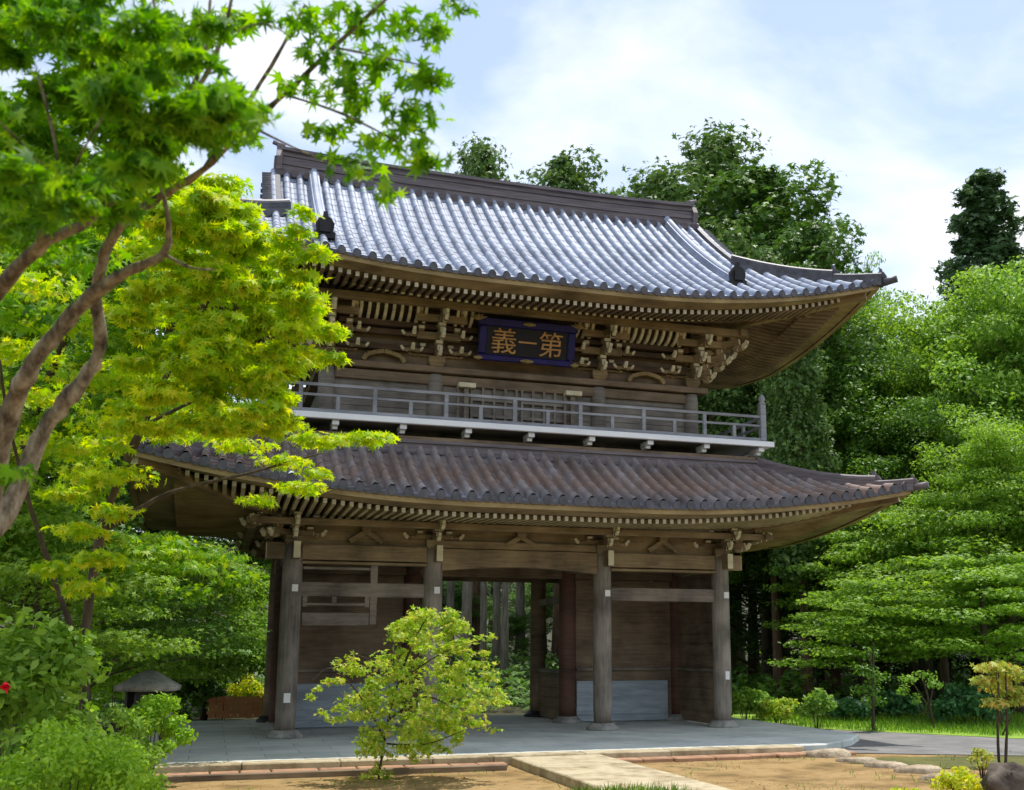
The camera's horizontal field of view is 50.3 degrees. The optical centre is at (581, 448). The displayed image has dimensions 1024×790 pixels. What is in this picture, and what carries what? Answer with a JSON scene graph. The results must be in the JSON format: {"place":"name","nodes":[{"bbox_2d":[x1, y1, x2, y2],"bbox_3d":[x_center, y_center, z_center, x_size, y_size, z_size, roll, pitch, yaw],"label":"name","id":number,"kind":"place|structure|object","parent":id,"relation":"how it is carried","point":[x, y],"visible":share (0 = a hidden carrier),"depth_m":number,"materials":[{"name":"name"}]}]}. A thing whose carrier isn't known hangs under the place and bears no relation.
{"place":"outdoors","nodes":[
{"label":"outdoors","id":0,"kind":"place"},
{"bbox_2d":[0,541,1008,775],"bbox_3d":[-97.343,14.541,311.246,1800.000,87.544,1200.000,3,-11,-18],"label":"ground","id":1,"kind":"structure","parent":0,"point":[507,710],"depth_m":34.30,"materials":[{"name":"plant"}]},
{"bbox_2d":[0,260,175,589],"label":"broadleaf tree","id":2,"kind":"object","parent":1,"relation":"on","point":[72,347],"visible":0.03,"depth_m":18.18,"materials":[{"name":"green plant"}]},
{"bbox_2d":[0,331,212,725],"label":"broadleaf tree","id":3,"kind":"object","parent":1,"relation":"on","point":[123,499],"visible":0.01,"depth_m":23.15,"materials":[{"name":"green plant"}]},
{"bbox_2d":[55,627,173,736],"bbox_3d":[-7.947,4.077,18.500,1.701,2.180,1.801,-6,-12,30],"label":"leafy bush","id":4,"kind":"object","parent":1,"relation":"on","point":[109,684],"visible":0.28,"depth_m":18.40,"materials":[{"name":"green plant"}]},
{"bbox_2d":[0,142,245,589],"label":"broadleaf tree","id":5,"kind":"object","parent":1,"relation":"on","point":[123,263],"depth_m":35.57,"materials":[{"name":"green plant"}]},
{"bbox_2d":[0,227,254,682],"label":"broadleaf tree","id":6,"kind":"object","parent":1,"relation":"on","point":[153,331],"visible":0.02,"depth_m":38.13,"materials":[{"name":"green plant"}]},
{"bbox_2d":[0,501,272,700],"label":"layered maple","id":7,"kind":"object","parent":1,"relation":"on","point":[204,638],"visible":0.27,"depth_m":16.54,"materials":[{"name":"green plant"}]},
{"bbox_2d":[114,670,181,763],"bbox_3d":[-6.604,4.076,16.507,1.038,1.416,0.899,9,-14,-41],"label":"stone lantern","id":8,"kind":"object","parent":1,"relation":"on","point":[136,687],"visible":0.43,"depth_m":16.36,"materials":[{"name":"grey stone"}]},
{"bbox_2d":[51,565,252,681],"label":"layered maple","id":9,"kind":"object","parent":1,"relation":"on","point":[164,668],"visible":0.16,"depth_m":20.63,"materials":[{"name":"green plant"}]},
{"bbox_2d":[49,402,280,624],"bbox_3d":[-12.653,3.096,34.429,8.065,9.788,8.268,-9,-14,42],"label":"broadleaf tree","id":10,"kind":"object","parent":1,"relation":"on","point":[268,567],"visible":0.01,"depth_m":33.90,"materials":[{"name":"green plant"}]},
{"bbox_2d":[115,619,217,697],"bbox_3d":[-9.405,4.983,24.187,2.375,2.455,2.227,-6,-12,28],"label":"leafy bush","id":11,"kind":"object","parent":1,"relation":"on","point":[210,666],"visible":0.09,"depth_m":24.19,"materials":[{"name":"green plant"}]},
{"bbox_2d":[159,672,204,713],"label":"leafy bush","id":12,"kind":"object","parent":1,"relation":"on","point":[183,696],"visible":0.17,"depth_m":26.20,"materials":[{"name":"green plant"}]},
{"bbox_2d":[166,662,226,719],"bbox_3d":[-9.455,5.773,26.217,1.818,1.637,2.017,3,-11,-18],"label":"leafy bush","id":13,"kind":"object","parent":1,"relation":"on","point":[219,692],"visible":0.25,"depth_m":26.01,"materials":[{"name":"green plant"}]},
{"bbox_2d":[140,538,269,720],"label":"layered maple","id":14,"kind":"object","parent":1,"relation":"on","point":[255,597],"visible":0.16,"depth_m":27.68,"materials":[{"name":"green plant"}]},
{"bbox_2d":[126,469,298,687],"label":"broadleaf tree","id":15,"kind":"object","parent":1,"relation":"on","point":[262,562],"visible":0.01,"depth_m":34.80,"materials":[{"name":"green plant"}]},
{"bbox_2d":[194,627,265,720],"bbox_3d":[-8.973,5.599,27.138,2.261,2.310,2.427,-10,-14,44],"label":"leafy bush","id":16,"kind":"object","parent":1,"relation":"on","point":[248,663],"visible":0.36,"depth_m":27.09,"materials":[{"name":"green plant"}]},
{"bbox_2d":[206,696,263,718],"bbox_3d":[-8.115,6.169,26.015,1.600,0.520,0.070,3,-11,-18],"label":"board fence","id":17,"kind":"object","parent":1,"relation":"on","point":[244,703],"visible":0.76,"depth_m":25.93,"materials":[{"name":"brown wood"}]},
{"bbox_2d":[224,673,263,715],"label":"leafy bush","id":18,"kind":"object","parent":1,"relation":"on","point":[238,691],"visible":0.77,"depth_m":28.86,"materials":[{"name":"yellow plant"}]},
{"bbox_2d":[227,579,268,702],"bbox_3d":[-10.241,5.910,33.453,2.446,3.984,2.421,3,-11,-18],"label":"leafy bush","id":19,"kind":"object","parent":1,"relation":"on","point":[256,608],"visible":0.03,"depth_m":33.23,"materials":[{"name":"green plant"}]},
{"bbox_2d":[233,609,267,697],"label":"leafy bush","id":20,"kind":"object","parent":1,"relation":"on","point":[262,623],"visible":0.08,"depth_m":31.33,"materials":[{"name":"green plant"}]},
{"bbox_2d":[421,581,472,632],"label":"broadleaf tree","id":21,"kind":"object","parent":1,"relation":"on","point":[455,593],"visible":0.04,"depth_m":48.96,"materials":[{"name":"green plant"}]},
{"bbox_2d":[445,581,453,669],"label":"grove cedar","id":22,"kind":"object","parent":1,"relation":"on","point":[450,593],"depth_m":44.78,"materials":[{"name":"grey plant"}]},
{"bbox_2d":[459,581,472,692],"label":"grove cedar","id":23,"kind":"object","parent":1,"relation":"on","point":[467,589],"depth_m":36.88,"materials":[{"name":"grey plant"}]},
{"bbox_2d":[441,581,514,637],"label":"broadleaf tree","id":24,"kind":"object","parent":1,"relation":"on","point":[477,614],"visible":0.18,"depth_m":50.40,"materials":[{"name":"green plant"}]},
{"bbox_2d":[478,582,486,686],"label":"grove cedar","id":25,"kind":"object","parent":1,"relation":"on","point":[483,616],"depth_m":41.06,"materials":[{"name":"grey plant"}]},
{"bbox_2d":[452,131,513,660],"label":"cedar tree","id":26,"kind":"object","parent":1,"relation":"on","point":[481,162],"visible":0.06,"depth_m":53.02,"materials":[{"name":"green plant"}]},
{"bbox_2d":[491,582,500,671],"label":"grove cedar","id":27,"kind":"object","parent":1,"relation":"on","point":[496,647],"depth_m":44.22,"materials":[{"name":"grey plant"}]},
{"bbox_2d":[442,581,550,649],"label":"broadleaf tree","id":28,"kind":"object","parent":1,"relation":"on","point":[511,590],"depth_m":60.23,"materials":[{"name":"green plant"}]},
{"bbox_2d":[500,582,508,692],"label":"grove cedar","id":29,"kind":"object","parent":1,"relation":"on","point":[504,660],"depth_m":39.21,"materials":[{"name":"grey plant"}]},
{"bbox_2d":[491,612,529,653],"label":"broadleaf tree","id":30,"kind":"object","parent":1,"relation":"on","point":[513,620],"visible":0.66,"depth_m":48.23,"materials":[{"name":"green plant"}]},
{"bbox_2d":[514,582,525,671],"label":"grove cedar","id":31,"kind":"object","parent":1,"relation":"on","point":[520,599],"depth_m":48.70,"materials":[{"name":"grey plant"}]},
{"bbox_2d":[492,583,553,657],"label":"broadleaf tree","id":32,"kind":"object","parent":1,"relation":"on","point":[549,590],"visible":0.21,"depth_m":53.88,"materials":[{"name":"green plant"}]},
{"bbox_2d":[35,639,1023,726],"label":"undergrowth","id":33,"kind":"object","parent":1,"relation":"on","point":[515,680],"visible":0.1,"depth_m":35.37,"materials":[{"name":"green plant"}]},
{"bbox_2d":[514,144,620,666],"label":"cedar tree","id":34,"kind":"object","parent":1,"relation":"on","point":[561,172],"visible":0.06,"depth_m":52.21,"materials":[{"name":"green plant"}]},
{"bbox_2d":[622,156,745,389],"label":"cedar tree","id":35,"kind":"object","parent":1,"relation":"on","point":[664,185],"visible":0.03,"depth_m":45.42,"materials":[{"name":"green plant"}]},
{"bbox_2d":[697,214,758,559],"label":"cedar tree","id":36,"kind":"object","parent":1,"relation":"on","point":[714,401],"visible":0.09,"depth_m":37.54,"materials":[{"name":"green plant"}]},
{"bbox_2d":[672,117,798,678],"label":"cedar tree","id":37,"kind":"object","parent":1,"relation":"on","point":[714,153],"visible":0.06,"depth_m":48.87,"materials":[{"name":"green plant"}]},
{"bbox_2d":[688,565,816,684],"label":"broadleaf tree","id":38,"kind":"object","parent":1,"relation":"on","point":[753,662],"visible":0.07,"depth_m":42.76,"materials":[{"name":"green plant"}]},
{"bbox_2d":[721,241,814,697],"bbox_3d":[6.343,0.572,37.733,4.126,16.048,3.550,-4,-11,21],"label":"cedar tree","id":39,"kind":"object","parent":1,"relation":"on","point":[755,566],"visible":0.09,"depth_m":37.00,"materials":[{"name":"green plant"}]},
{"bbox_2d":[701,388,870,693],"bbox_3d":[6.894,3.230,39.731,8.347,11.543,8.468,0,-10,-1],"label":"broadleaf tree","id":40,"kind":"object","parent":1,"relation":"on","point":[766,639],"depth_m":39.06,"materials":[{"name":"green plant"}]},
{"bbox_2d":[698,158,888,690],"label":"cedar tree","id":41,"kind":"object","parent":1,"relation":"on","point":[762,190],"visible":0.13,"depth_m":43.78,"materials":[{"name":"green plant"}]},
{"bbox_2d":[751,261,861,704],"bbox_3d":[6.830,0.901,34.768,3.397,14.329,3.947,2,-11,-12],"label":"cedar tree","id":42,"kind":"object","parent":1,"relation":"on","point":[795,391],"visible":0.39,"depth_m":34.25,"materials":[{"name":"green plant"}]},
{"bbox_2d":[729,571,903,689],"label":"broadleaf tree","id":43,"kind":"object","parent":1,"relation":"on","point":[787,613],"visible":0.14,"depth_m":38.49,"materials":[{"name":"green plant"}]},
{"bbox_2d":[802,748,851,757],"bbox_3d":[3.984,5.010,17.893,0.890,0.194,0.581,0,-10,-2],"label":"edging stone","id":44,"kind":"object","parent":1,"relation":"on","point":[831,753],"visible":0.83,"depth_m":17.68,"materials":[{"name":"stone"}]},
{"bbox_2d":[763,214,897,696],"bbox_3d":[9.007,0.029,39.163,6.360,17.634,6.119,-10,-14,42],"label":"cedar tree","id":45,"kind":"object","parent":1,"relation":"on","point":[815,246],"visible":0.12,"depth_m":39.30,"materials":[{"name":"green plant"}]},
{"bbox_2d":[752,343,955,692],"bbox_3d":[9.327,2.409,37.919,8.561,12.504,8.734,9,-13,-39],"label":"broadleaf tree","id":46,"kind":"object","parent":1,"relation":"on","point":[865,386],"visible":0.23,"depth_m":37.08,"materials":[{"name":"green plant"}]},
{"bbox_2d":[835,757,876,762],"bbox_3d":[4.291,4.868,16.982,0.606,0.144,0.485,3,-11,-16],"label":"edging stone","id":47,"kind":"object","parent":1,"relation":"on","point":[854,759],"visible":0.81,"depth_m":16.86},
{"bbox_2d":[785,568,962,695],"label":"broadleaf tree","id":48,"kind":"object","parent":1,"relation":"on","point":[907,664],"visible":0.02,"depth_m":36.07,"materials":[{"name":"green plant"}]},
{"bbox_2d":[839,250,920,394],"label":"broadleaf tree","id":49,"kind":"object","parent":1,"relation":"on","point":[871,266],"visible":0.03,"depth_m":45.57,"materials":[{"name":"green plant"}]},
{"bbox_2d":[863,760,906,767],"bbox_3d":[4.546,4.737,16.291,0.689,0.152,0.465,-1,-10,3],"label":"edging stone","id":50,"kind":"object","parent":1,"relation":"on","point":[881,764],"visible":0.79,"depth_m":16.17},
{"bbox_2d":[768,503,1020,698],"bbox_3d":[10.903,4.713,35.551,9.318,7.115,8.901,7,-12,-32],"label":"layered maple","id":51,"kind":"object","parent":1,"relation":"on","point":[913,666],"visible":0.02,"depth_m":35.01,"materials":[{"name":"green plant"}]},
{"bbox_2d":[816,393,1009,701],"bbox_3d":[10.885,3.162,35.188,7.300,10.034,7.448,-10,-14,43],"label":"broadleaf tree","id":52,"kind":"object","parent":1,"relation":"on","point":[894,442],"visible":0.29,"depth_m":34.66,"materials":[{"name":"green plant"}]},
{"bbox_2d":[893,764,942,773],"bbox_3d":[4.822,4.592,15.546,0.708,0.168,0.443,-3,-11,16],"label":"edging stone","id":53,"kind":"object","parent":1,"relation":"on","point":[921,769],"visible":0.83,"depth_m":15.42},
{"bbox_2d":[847,300,990,684],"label":"broadleaf tree","id":54,"kind":"object","parent":1,"relation":"on","point":[886,346],"visible":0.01,"depth_m":44.23,"materials":[{"name":"green plant"}]},
{"bbox_2d":[834,261,1023,684],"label":"broadleaf tree","id":55,"kind":"object","parent":1,"relation":"on","point":[960,345],"visible":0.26,"depth_m":38.08,"materials":[{"name":"green plant"}]},
{"bbox_2d":[868,619,1006,682],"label":"broadleaf tree","id":56,"kind":"object","parent":1,"relation":"on","point":[950,667],"visible":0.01,"depth_m":36.67,"materials":[{"name":"green plant"}]},
{"bbox_2d":[929,166,1023,405],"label":"cedar tree","id":57,"kind":"object","parent":1,"relation":"on","point":[979,225],"visible":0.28,"depth_m":72.92,"materials":[{"name":"green plant"}]},
{"bbox_2d":[934,622,1023,685],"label":"broadleaf tree","id":58,"kind":"object","parent":1,"relation":"on","point":[975,659],"visible":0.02,"depth_m":35.98,"materials":[{"name":"green plant"}]},
{"bbox_2d":[156,715,859,763],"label":"paving","id":59,"kind":"structure","parent":0,"point":[240,741],"depth_m":19.83,"materials":[{"name":"stone"}]},
{"bbox_2d":[103,140,929,738],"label":"temple gate","id":60,"kind":"structure","parent":59,"relation":"on","point":[613,492],"depth_m":22.39,"materials":[{"name":"brown wood"}]},
{"bbox_2d":[470,387,517,421],"bbox_3d":[-1.820,-0.815,22.595,1.010,1.040,0.053,3,-11,-18],"label":"door leaf","id":61,"kind":"structure","parent":60,"relation":"in","point":[482,400],"depth_m":22.59,"materials":[{"name":"brown wood"}]},
{"bbox_2d":[471,312,585,367],"bbox_3d":[-1.108,-2.241,22.489,2.480,0.961,0.192,3,3,-18],"label":"name plaque","id":62,"kind":"object","parent":60,"relation":"attached to","point":[513,339],"visible":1,"depth_m":22.49,"materials":[{"name":"blue paint"}]},
{"bbox_2d":[520,390,566,424],"bbox_3d":[-0.796,-0.753,22.933,1.010,1.040,0.053,3,-11,-18],"label":"door leaf","id":63,"kind":"structure","parent":60,"relation":"in","point":[532,419],"depth_m":22.90,"materials":[{"name":"brown wood"}]},
{"bbox_2d":[8,753,1013,789],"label":"soil bed","id":64,"kind":"object","parent":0,"point":[826,773],"depth_m":14.69,"materials":[{"name":"soil"}]},
{"bbox_2d":[0,605,115,788],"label":"hibiscus bush","id":65,"kind":"object","parent":64,"relation":"on","point":[36,676],"visible":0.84,"depth_m":9.87,"materials":[{"name":"green plant"}]},
{"bbox_2d":[0,714,167,789],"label":"leafy bush","id":66,"kind":"object","parent":64,"relation":"on","point":[72,767],"visible":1,"depth_m":8.30,"materials":[{"name":"green plant"}]},
{"bbox_2d":[0,481,200,788],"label":"layered maple","id":67,"kind":"object","parent":64,"relation":"on","point":[38,585],"visible":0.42,"depth_m":13.49,"materials":[{"name":"green plant"}]},
{"bbox_2d":[77,734,171,789],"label":"leafy bush","id":68,"kind":"object","parent":64,"relation":"on","point":[153,784],"visible":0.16,"depth_m":9.44,"materials":[{"name":"green plant"}]},
{"bbox_2d":[100,703,166,766],"bbox_3d":[-5.430,3.607,13.004,0.909,1.114,0.998,-6,-12,28],"label":"leafy bush","id":69,"kind":"object","parent":64,"relation":"on","point":[121,716],"visible":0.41,"depth_m":12.99,"materials":[{"name":"green plant"}]},
{"bbox_2d":[0,159,270,745],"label":"maple tree","id":70,"kind":"object","parent":64,"relation":"on","point":[181,557],"visible":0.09,"depth_m":13.64,"materials":[{"name":"green plant"}]},
{"bbox_2d":[117,690,198,775],"bbox_3d":[-5.538,3.739,14.036,1.133,1.227,0.930,3,-11,-18],"label":"leafy bush","id":71,"kind":"object","parent":64,"relation":"on","point":[160,708],"visible":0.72,"depth_m":14.03,"materials":[{"name":"green plant"}]},
{"bbox_2d":[0,171,400,740],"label":"maple tree","id":72,"kind":"object","parent":64,"relation":"on","point":[215,217],"visible":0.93,"depth_m":9.32,"materials":[{"name":"green plant"}]},
{"bbox_2d":[0,0,480,536],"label":"maple tree","id":73,"kind":"object","parent":64,"relation":"on","point":[114,80],"visible":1,"depth_m":4.36,"materials":[{"name":"green plant"}]},
{"bbox_2d":[61,764,506,786],"bbox_3d":[-3.894,4.474,14.922,5.900,0.100,0.120,3,-11,-18],"label":"edging strip","id":74,"kind":"object","parent":64,"relation":"on","point":[306,774],"visible":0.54,"depth_m":14.98,"materials":[{"name":"beige stone"}]},
{"bbox_2d":[303,604,512,779],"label":"young maple","id":75,"kind":"object","parent":64,"relation":"on","point":[449,724],"visible":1,"depth_m":14.61,"materials":[{"name":"green plant"}]},
{"bbox_2d":[149,744,803,773],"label":"kerb","id":76,"kind":"structure","parent":64,"relation":"on","point":[238,766],"depth_m":16.27,"materials":[{"name":"stone"}]},
{"bbox_2d":[151,751,855,775],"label":"footing stones","id":77,"kind":"object","parent":64,"relation":"on","point":[713,757],"visible":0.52,"depth_m":16.91,"materials":[{"name":"stone"}]},
{"bbox_2d":[7,748,1023,789],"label":"weeds","id":78,"kind":"object","parent":64,"relation":"on","point":[708,766],"visible":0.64,"depth_m":14.72,"materials":[{"name":"green plant"}]},
{"bbox_2d":[565,780,691,789],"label":"grass tuft","id":79,"kind":"object","parent":64,"relation":"on","point":[642,787],"visible":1,"depth_m":12.37,"materials":[{"name":"plant"}]},
{"bbox_2d":[850,756,1023,768],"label":"moss bed","id":80,"kind":"object","parent":64,"relation":"on","point":[949,763],"visible":0.4,"depth_m":17.12,"materials":[{"name":"plant"}]},
{"bbox_2d":[968,659,1023,762],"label":"sapling","id":81,"kind":"object","parent":80,"relation":"on","point":[1005,671],"visible":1,"depth_m":16.59,"materials":[{"name":"green plant"}]},
{"bbox_2d":[926,766,985,789],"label":"spirea bush","id":82,"kind":"object","parent":64,"relation":"on","point":[965,776],"visible":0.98,"depth_m":12.47,"materials":[{"name":"yellow plant"}]},
{"bbox_2d":[966,747,993,778],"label":"spirea bush","id":83,"kind":"object","parent":64,"relation":"on","point":[982,765],"visible":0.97,"depth_m":14.68,"materials":[{"name":"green plant"}]},
{"bbox_2d":[980,762,1023,789],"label":"boulder","id":84,"kind":"object","parent":64,"relation":"on","point":[1004,776],"visible":0.98,"depth_m":12.10,"materials":[{"name":"stone"}]},
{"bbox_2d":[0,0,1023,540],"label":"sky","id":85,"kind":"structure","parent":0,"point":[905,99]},
{"bbox_2d":[157,753,1019,789],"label":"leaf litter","id":86,"kind":"object","parent":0,"point":[652,768],"visible":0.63,"depth_m":14.68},
{"bbox_2d":[511,754,731,789],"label":"path","id":87,"kind":"structure","parent":0,"point":[592,770],"depth_m":14.47,"materials":[{"name":"stone"}]},
{"bbox_2d":[732,707,1023,737],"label":"lawn","id":88,"kind":"structure","parent":0,"point":[1013,735],"depth_m":24.51,"materials":[{"name":"plant"}]},
{"bbox_2d":[732,686,762,718],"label":"azalea bush","id":89,"kind":"object","parent":88,"relation":"on","point":[744,698],"visible":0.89,"depth_m":25.37,"materials":[{"name":"green plant"}]},
{"bbox_2d":[753,697,799,723],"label":"azalea bush","id":90,"kind":"object","parent":88,"relation":"on","point":[781,709],"visible":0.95,"depth_m":25.03,"materials":[{"name":"green plant"}]},
{"bbox_2d":[794,688,837,728],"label":"azalea bush","id":91,"kind":"object","parent":88,"relation":"on","point":[817,700],"visible":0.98,"depth_m":23.60,"materials":[{"name":"green plant"}]},
{"bbox_2d":[819,696,871,718],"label":"hydrangea bush","id":92,"kind":"object","parent":88,"relation":"on","point":[846,706],"visible":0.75,"depth_m":26.57,"materials":[{"name":"green plant"}]},
{"bbox_2d":[760,515,947,702],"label":"layered maple","id":93,"kind":"object","parent":88,"relation":"on","point":[837,557],"visible":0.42,"depth_m":32.32,"materials":[{"name":"green plant"}]},
{"bbox_2d":[767,562,958,715],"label":"layered maple","id":94,"kind":"object","parent":88,"relation":"on","point":[852,590],"visible":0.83,"depth_m":28.30,"materials":[{"name":"green plant"}]},
{"bbox_2d":[849,642,890,729],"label":"sapling","id":95,"kind":"object","parent":88,"relation":"on","point":[873,676],"visible":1,"depth_m":23.36,"materials":[{"name":"green plant"}]},
{"bbox_2d":[870,689,925,716],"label":"hydrangea bush","id":96,"kind":"object","parent":88,"relation":"on","point":[896,704],"visible":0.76,"depth_m":27.62,"materials":[{"name":"green plant"}]},
{"bbox_2d":[816,470,1023,698],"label":"layered maple","id":97,"kind":"object","parent":88,"relation":"on","point":[943,666],"visible":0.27,"depth_m":30.91,"materials":[{"name":"green plant"}]},
{"bbox_2d":[896,670,943,727],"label":"sapling","id":98,"kind":"object","parent":88,"relation":"on","point":[912,679],"visible":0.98,"depth_m":24.12,"materials":[{"name":"green plant"}]},
{"bbox_2d":[845,532,1023,720],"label":"layered maple","id":99,"kind":"object","parent":88,"relation":"on","point":[991,575],"visible":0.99,"depth_m":26.44,"materials":[{"name":"green plant"}]},
{"bbox_2d":[875,403,1023,714],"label":"broadleaf tree","id":100,"kind":"object","parent":88,"relation":"on","point":[979,457],"visible":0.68,"depth_m":29.57,"materials":[{"name":"green plant"}]},
{"bbox_2d":[898,444,1023,630],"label":"layered maple","id":101,"kind":"object","parent":88,"relation":"on","point":[1015,522],"visible":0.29,"depth_m":29.37,"materials":[{"name":"green plant"}]},
{"bbox_2d":[901,319,1023,538],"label":"layered maple","id":102,"kind":"object","parent":88,"relation":"on","point":[1010,378],"visible":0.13,"depth_m":34.94,"materials":[{"name":"green plant"}]},
{"bbox_2d":[909,253,1023,493],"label":"broadleaf tree","id":103,"kind":"object","parent":88,"relation":"on","point":[1007,309],"visible":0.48,"depth_m":35.29,"materials":[{"name":"green plant"}]},
{"bbox_2d":[925,682,1012,723],"bbox_3d":[9.041,5.949,25.510,1.707,1.020,1.975,3,-11,-18],"label":"hydrangea bush","id":104,"kind":"object","parent":88,"relation":"on","point":[959,700],"visible":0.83,"depth_m":25.29,"materials":[{"name":"green plant"}]},
{"bbox_2d":[811,727,1023,755],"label":"road","id":105,"kind":"structure","parent":0,"point":[889,742],"depth_m":19.95,"materials":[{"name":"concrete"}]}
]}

